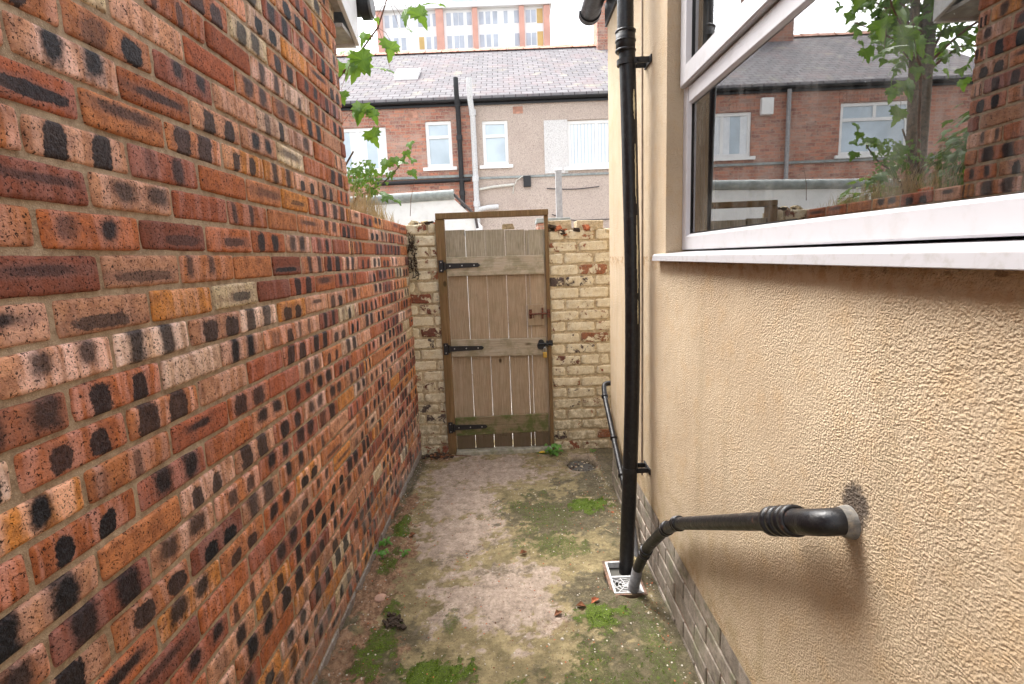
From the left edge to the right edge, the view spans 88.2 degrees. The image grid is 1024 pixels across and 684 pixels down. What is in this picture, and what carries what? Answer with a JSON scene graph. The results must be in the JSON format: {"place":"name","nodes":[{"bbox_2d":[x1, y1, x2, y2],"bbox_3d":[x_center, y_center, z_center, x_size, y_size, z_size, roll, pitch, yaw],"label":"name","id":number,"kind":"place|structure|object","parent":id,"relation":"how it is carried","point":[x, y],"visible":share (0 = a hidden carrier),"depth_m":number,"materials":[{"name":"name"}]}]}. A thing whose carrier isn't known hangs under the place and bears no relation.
{"place":"outdoors","nodes":[
{"label":"outdoors","id":0,"kind":"place"},
{"bbox_2d":[375,0,551,51],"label":"tower block","id":1,"kind":"structure","parent":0,"point":[465,24],"depth_m":71.32,"materials":[{"name":"paint"}]},
{"bbox_2d":[384,15,389,27],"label":"window","id":2,"kind":"structure","parent":1,"relation":"in","point":[386,18],"depth_m":71.24,"materials":[{"name":"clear glass"}]},
{"bbox_2d":[392,15,397,27],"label":"window","id":3,"kind":"structure","parent":1,"relation":"in","point":[395,25],"depth_m":71.28,"materials":[{"name":"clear glass"}]},
{"bbox_2d":[400,15,404,27],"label":"window","id":4,"kind":"structure","parent":1,"relation":"in","point":[401,22],"depth_m":71.29,"materials":[{"name":"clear glass"}]},
{"bbox_2d":[401,38,406,49],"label":"window","id":5,"kind":"structure","parent":1,"relation":"in","point":[403,40],"depth_m":71.69,"materials":[{"name":"clear glass"}]},
{"bbox_2d":[419,37,424,48],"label":"window","id":6,"kind":"structure","parent":1,"relation":"in","point":[421,39],"depth_m":71.69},
{"bbox_2d":[426,14,429,25],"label":"window","id":7,"kind":"structure","parent":1,"relation":"in","point":[428,17],"depth_m":71.22,"materials":[{"name":"clear glass"}]},
{"bbox_2d":[426,37,431,48],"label":"window","id":8,"kind":"structure","parent":1,"relation":"in","point":[428,39],"depth_m":71.68,"materials":[{"name":"clear glass"}]},
{"bbox_2d":[432,14,435,25],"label":"window","id":9,"kind":"structure","parent":1,"relation":"in","point":[433,15],"depth_m":71.23,"materials":[{"name":"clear glass"}]},
{"bbox_2d":[434,36,436,48],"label":"window","id":10,"kind":"structure","parent":1,"relation":"in","point":[435,38],"depth_m":71.68,"materials":[{"name":"clear glass"}]},
{"bbox_2d":[446,13,450,25],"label":"window","id":11,"kind":"structure","parent":1,"relation":"in","point":[448,15],"depth_m":71.22,"materials":[{"name":"clear glass"}]},
{"bbox_2d":[447,36,451,47],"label":"window","id":12,"kind":"structure","parent":1,"relation":"in","point":[449,38],"depth_m":71.68,"materials":[{"name":"clear glass"}]},
{"bbox_2d":[453,13,457,24],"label":"window","id":13,"kind":"structure","parent":1,"relation":"in","point":[455,15],"depth_m":71.22,"materials":[{"name":"clear glass"}]},
{"bbox_2d":[454,36,458,47],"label":"window","id":14,"kind":"structure","parent":1,"relation":"in","point":[456,38],"depth_m":71.68,"materials":[{"name":"clear glass"}]},
{"bbox_2d":[458,13,462,24],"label":"window","id":15,"kind":"structure","parent":1,"relation":"in","point":[460,15],"depth_m":71.22,"materials":[{"name":"clear glass"}]},
{"bbox_2d":[459,35,464,47],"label":"window","id":16,"kind":"structure","parent":1,"relation":"in","point":[462,45],"depth_m":71.68,"materials":[{"name":"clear glass"}]},
{"bbox_2d":[466,12,471,24],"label":"window","id":17,"kind":"structure","parent":1,"relation":"in","point":[469,22],"depth_m":71.22,"materials":[{"name":"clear glass"}]},
{"bbox_2d":[468,35,472,47],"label":"window","id":18,"kind":"structure","parent":1,"relation":"in","point":[470,44],"depth_m":71.68,"materials":[{"name":"clear glass"}]},
{"bbox_2d":[479,12,483,23],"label":"window","id":19,"kind":"structure","parent":1,"relation":"in","point":[481,18],"depth_m":71.22,"materials":[{"name":"clear glass"}]},
{"bbox_2d":[480,35,484,46],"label":"window","id":20,"kind":"structure","parent":1,"relation":"in","point":[482,41],"depth_m":71.68,"materials":[{"name":"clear glass"}]},
{"bbox_2d":[485,11,489,23],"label":"window","id":21,"kind":"structure","parent":1,"relation":"in","point":[487,14],"depth_m":71.21,"materials":[{"name":"clear glass"}]},
{"bbox_2d":[486,34,490,46],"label":"window","id":22,"kind":"structure","parent":1,"relation":"in","point":[488,36],"depth_m":71.65,"materials":[{"name":"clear glass"}]},
{"bbox_2d":[492,11,497,23],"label":"window","id":23,"kind":"structure","parent":1,"relation":"in","point":[494,12],"depth_m":71.21,"materials":[{"name":"clear glass"}]},
{"bbox_2d":[493,34,497,46],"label":"window","id":24,"kind":"structure","parent":1,"relation":"in","point":[495,36],"depth_m":71.66,"materials":[{"name":"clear glass"}]},
{"bbox_2d":[504,11,507,22],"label":"window","id":25,"kind":"structure","parent":1,"relation":"in","point":[505,12],"depth_m":71.22,"materials":[{"name":"clear glass"}]},
{"bbox_2d":[514,10,518,22],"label":"window","id":26,"kind":"structure","parent":1,"relation":"in","point":[516,12],"depth_m":71.21,"materials":[{"name":"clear glass"}]},
{"bbox_2d":[515,33,519,45],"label":"window","id":27,"kind":"structure","parent":1,"relation":"in","point":[517,41],"depth_m":71.68,"materials":[{"name":"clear glass"}]},
{"bbox_2d":[525,10,529,22],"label":"window","id":28,"kind":"structure","parent":1,"relation":"in","point":[527,11],"depth_m":71.20,"materials":[{"name":"clear glass"}]},
{"bbox_2d":[526,33,530,44],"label":"window","id":29,"kind":"structure","parent":1,"relation":"in","point":[528,35],"depth_m":71.64,"materials":[{"name":"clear glass"}]},
{"bbox_2d":[531,10,535,21],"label":"window","id":30,"kind":"structure","parent":1,"relation":"in","point":[533,12],"depth_m":71.20,"materials":[{"name":"clear glass"}]},
{"bbox_2d":[532,32,536,44],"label":"window","id":31,"kind":"structure","parent":1,"relation":"in","point":[534,42],"depth_m":71.67,"materials":[{"name":"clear glass"}]},
{"bbox_2d":[537,8,542,22],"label":"window","id":32,"kind":"structure","parent":1,"relation":"in","point":[539,10],"depth_m":71.19,"materials":[{"name":"yellow"}]},
{"bbox_2d":[537,31,542,45],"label":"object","id":33,"kind":"structure","parent":1,"relation":"in","point":[539,33],"depth_m":71.64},
{"bbox_2d":[336,0,592,53],"label":"sky","id":34,"kind":"structure","parent":0,"point":[566,28],"materials":[{"name":"white"}]},
{"bbox_2d":[454,323,533,440],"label":"back alley paving","id":35,"kind":"structure","parent":0,"point":[510,374],"depth_m":6.70,"materials":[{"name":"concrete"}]},
{"bbox_2d":[337,0,445,147],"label":"sycamore tree","id":36,"kind":"object","parent":35,"relation":"on","point":[356,64],"visible":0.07,"depth_m":2.90,"materials":[{"name":"green plant"}]},
{"bbox_2d":[349,190,482,362],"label":"white outhouse","id":37,"kind":"structure","parent":35,"relation":"on","point":[427,205],"depth_m":6.71,"materials":[{"name":"white paint"}]},
{"bbox_2d":[535,217,570,228],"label":"brick pier","id":38,"kind":"structure","parent":35,"relation":"on","point":[539,223],"depth_m":5.45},
{"bbox_2d":[555,168,562,217],"bbox_3d":[0.661,-0.987,7.177,0.090,2.660,0.090,-2,9,0],"label":"grey post","id":39,"kind":"object","parent":35,"relation":"on","point":[558,187],"visible":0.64,"depth_m":6.98,"materials":[{"name":"grey metal"}]},
{"bbox_2d":[315,440,700,683],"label":"alley path","id":40,"kind":"structure","parent":0,"point":[494,646],"depth_m":2.43,"materials":[{"name":"beige soil"}]},
{"bbox_2d":[374,593,386,602],"bbox_3d":[-0.598,1.161,2.391,0.055,0.022,0.055,-2,9,0],"label":"stone","id":41,"kind":"object","parent":40,"relation":"on","point":[379,598],"visible":1,"depth_m":2.38,"materials":[{"name":"beige stone"}]},
{"bbox_2d":[373,548,388,557],"bbox_3d":[-0.669,1.089,2.702,0.075,0.051,0.064,0,10,16],"label":"weed","id":42,"kind":"object","parent":40,"relation":"on","point":[381,553],"visible":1,"depth_m":2.71,"materials":[{"name":"green plant"}]},
{"bbox_2d":[379,536,392,546],"bbox_3d":[-0.677,1.069,2.815,0.070,0.050,0.067,-9,11,-35],"label":"weed","id":43,"kind":"object","parent":40,"relation":"on","point":[383,542],"visible":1,"depth_m":2.81,"materials":[{"name":"green plant"}]},
{"bbox_2d":[382,612,406,629],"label":"leaf litter","id":44,"kind":"object","parent":40,"relation":"on","point":[392,620],"visible":1,"depth_m":2.23,"materials":[{"name":"plant"}]},
{"bbox_2d":[399,549,410,556],"bbox_3d":[-0.551,1.089,2.725,0.059,0.046,0.041,-8,11,-31],"label":"weed","id":45,"kind":"object","parent":40,"relation":"on","point":[405,552],"visible":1,"depth_m":2.72,"materials":[{"name":"green plant"}]},
{"bbox_2d":[422,452,468,459],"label":"twig litter","id":46,"kind":"object","parent":40,"relation":"on","point":[436,455],"visible":1,"depth_m":4.10,"materials":[{"name":"plant"}]},
{"bbox_2d":[456,444,551,455],"bbox_3d":[-0.060,0.872,4.187,0.752,0.076,0.129,-2,9,0],"label":"threshold","id":47,"kind":"object","parent":40,"relation":"on","point":[494,450],"visible":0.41,"depth_m":4.13,"materials":[{"name":"concrete"}]},
{"bbox_2d":[323,451,695,683],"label":"grit","id":48,"kind":"object","parent":40,"relation":"on","point":[509,576],"visible":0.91,"depth_m":2.48,"materials":[{"name":"grey gravel"}]},
{"bbox_2d":[341,488,680,683],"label":"moss","id":49,"kind":"object","parent":40,"relation":"on","point":[451,671],"visible":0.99,"depth_m":2.11,"materials":[{"name":"green plant"}]},
{"bbox_2d":[544,443,562,456],"bbox_3d":[0.321,0.835,4.081,0.148,0.086,0.143,-2,9,0],"label":"weed","id":50,"kind":"object","parent":40,"relation":"on","point":[556,449],"visible":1,"depth_m":4.06,"materials":[{"name":"green plant"}]},
{"bbox_2d":[554,609,562,615],"bbox_3d":[0.198,1.155,2.256,0.039,0.014,0.029,-2,9,0],"label":"dead leaf","id":51,"kind":"object","parent":40,"relation":"on","point":[557,612],"visible":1,"depth_m":2.26,"materials":[{"name":"brown plant"}]},
{"bbox_2d":[567,461,593,470],"bbox_3d":[0.511,0.921,3.899,0.217,0.030,0.234,-2,9,0],"label":"hole debris","id":52,"kind":"object","parent":40,"relation":"on","point":[578,466],"visible":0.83,"depth_m":3.91,"materials":[{"name":"gravel"}]},
{"bbox_2d":[576,601,585,606],"bbox_3d":[0.300,1.142,2.296,0.040,0.015,0.026,6,12,42],"label":"dead leaf","id":53,"kind":"object","parent":40,"relation":"on","point":[580,603],"visible":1,"depth_m":2.30,"materials":[{"name":"brown plant"}]},
{"bbox_2d":[602,560,647,598],"bbox_3d":[0.534,1.193,2.523,0.162,0.164,0.277,-2,9,0],"label":"drain gully","id":54,"kind":"object","parent":40,"relation":"on","point":[611,581],"visible":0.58,"depth_m":2.47,"materials":[{"name":"white plastic"}]},
{"bbox_2d":[569,461,643,591],"bbox_3d":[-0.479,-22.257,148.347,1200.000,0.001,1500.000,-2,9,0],"label":"ground","id":55,"kind":"structure","parent":0,"point":[614,571],"depth_m":3.84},
{"bbox_2d":[0,0,378,683],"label":"outbuilding","id":56,"kind":"structure","parent":55,"relation":"on","point":[186,484],"depth_m":1.20,"materials":[{"name":"brick"}]},
{"bbox_2d":[346,141,417,206],"bbox_3d":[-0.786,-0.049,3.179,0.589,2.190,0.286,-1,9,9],"label":"sycamore sapling","id":57,"kind":"object","parent":55,"relation":"on","point":[385,163],"visible":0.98,"depth_m":3.00,"materials":[{"name":"green plant"}]},
{"bbox_2d":[350,209,421,541],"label":"garden wall","id":58,"kind":"structure","parent":55,"relation":"on","point":[380,256],"depth_m":3.16,"materials":[{"name":"brick"}]},
{"bbox_2d":[348,180,400,223],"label":"dry grass","id":59,"kind":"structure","parent":58,"relation":"on","point":[367,209],"depth_m":3.00,"materials":[{"name":"beige plant"}]},
{"bbox_2d":[336,48,474,211],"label":"terraced house","id":60,"kind":"structure","parent":55,"relation":"on","point":[419,98],"depth_m":12.00,"materials":[{"name":"brick"}]},
{"bbox_2d":[343,127,389,175],"bbox_3d":[-3.473,-4.305,11.971,1.470,1.035,0.150,-2,9,0],"label":"window","id":61,"kind":"structure","parent":60,"relation":"in","point":[365,150],"depth_m":11.99,"materials":[{"name":"white paint"}]},
{"bbox_2d":[423,121,456,170],"bbox_3d":[-1.649,-4.435,11.957,0.765,1.075,0.150,-2,9,0],"label":"window","id":62,"kind":"structure","parent":60,"relation":"in","point":[438,133],"depth_m":11.98,"materials":[{"name":"white paint"}]},
{"bbox_2d":[405,220,448,454],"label":"gate pier","id":63,"kind":"structure","parent":55,"relation":"on","point":[426,316],"depth_m":4.05,"materials":[{"name":"beige brick"}]},
{"bbox_2d":[407,232,419,279],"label":"dead ivy roots","id":64,"kind":"object","parent":63,"relation":"attached to","point":[412,248],"visible":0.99,"depth_m":3.92,"materials":[{"name":"plant"}]},
{"bbox_2d":[435,209,553,453],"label":"wooden gate","id":65,"kind":"structure","parent":63,"relation":"attached to","point":[499,421],"depth_m":4.03,"materials":[{"name":"brown wood"}]},
{"bbox_2d":[502,224,514,229],"bbox_3d":[-0.029,-0.865,3.958,0.096,0.040,0.048,-2,9,0],"label":"mortar lump","id":66,"kind":"object","parent":65,"relation":"on","point":[507,226],"visible":0.92,"depth_m":3.94,"materials":[{"name":"beige concrete"}]},
{"bbox_2d":[543,347,546,357],"bbox_3d":[0.251,0.078,4.011,0.030,0.084,0.018,-2,9,0],"label":"padlock","id":67,"kind":"object","parent":65,"relation":"hanging from","point":[544,354],"visible":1,"depth_m":4.01,"materials":[{"name":"gold metal"}]},
{"bbox_2d":[466,0,608,316],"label":"terraced house","id":68,"kind":"structure","parent":55,"relation":"on","point":[538,115],"depth_m":12.04,"materials":[{"name":"white paint"}]},
{"bbox_2d":[480,120,512,168],"bbox_3d":[-0.372,-4.467,11.957,0.760,1.040,0.150,-2,9,0],"label":"window","id":69,"kind":"structure","parent":68,"relation":"in","point":[494,133],"depth_m":11.98,"materials":[{"name":"white paint"}]},
{"bbox_2d":[564,119,608,170],"bbox_3d":[1.920,-4.469,11.965,1.500,1.085,0.150,-2,9,0],"label":"window","id":70,"kind":"structure","parent":68,"relation":"in","point":[588,140],"depth_m":11.99,"materials":[{"name":"white paint"}]},
{"bbox_2d":[548,220,611,448],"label":"painted brick wall","id":71,"kind":"structure","parent":55,"relation":"on","point":[579,262],"depth_m":4.04,"materials":[{"name":"brick"}]},
{"bbox_2d":[578,0,1023,683],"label":"rendered house","id":72,"kind":"structure","parent":55,"relation":"on","point":[832,252],"depth_m":1.42,"materials":[{"name":"paint"}]},
{"bbox_2d":[601,381,638,556],"bbox_3d":[0.716,0.686,3.102,0.240,0.730,1.011,-2,9,0],"label":"waste pipe","id":73,"kind":"object","parent":72,"relation":"attached to","point":[613,435],"visible":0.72,"depth_m":3.18,"materials":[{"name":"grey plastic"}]},
{"bbox_2d":[615,0,651,575],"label":"downpipe","id":74,"kind":"object","parent":72,"relation":"attached to","point":[629,62],"visible":1,"depth_m":2.35,"materials":[{"name":"black plastic"}]},
{"bbox_2d":[641,0,642,474],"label":"wall cable","id":75,"kind":"object","parent":72,"relation":"attached to","point":[641,237],"depth_m":2.45,"materials":[{"name":"black plastic"}]},
{"bbox_2d":[628,504,860,593],"bbox_3d":[0.592,0.742,1.701,0.106,1.084,1.343,-3,9,-3],"label":"waste pipe","id":76,"kind":"object","parent":72,"relation":"attached to","point":[791,520],"visible":0.96,"depth_m":1.14,"materials":[{"name":"grey plastic"}]},
{"bbox_2d":[652,0,1023,270],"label":"window","id":77,"kind":"structure","parent":72,"relation":"in","point":[755,27],"depth_m":1.22,"materials":[{"name":"white plastic"}]}
]}

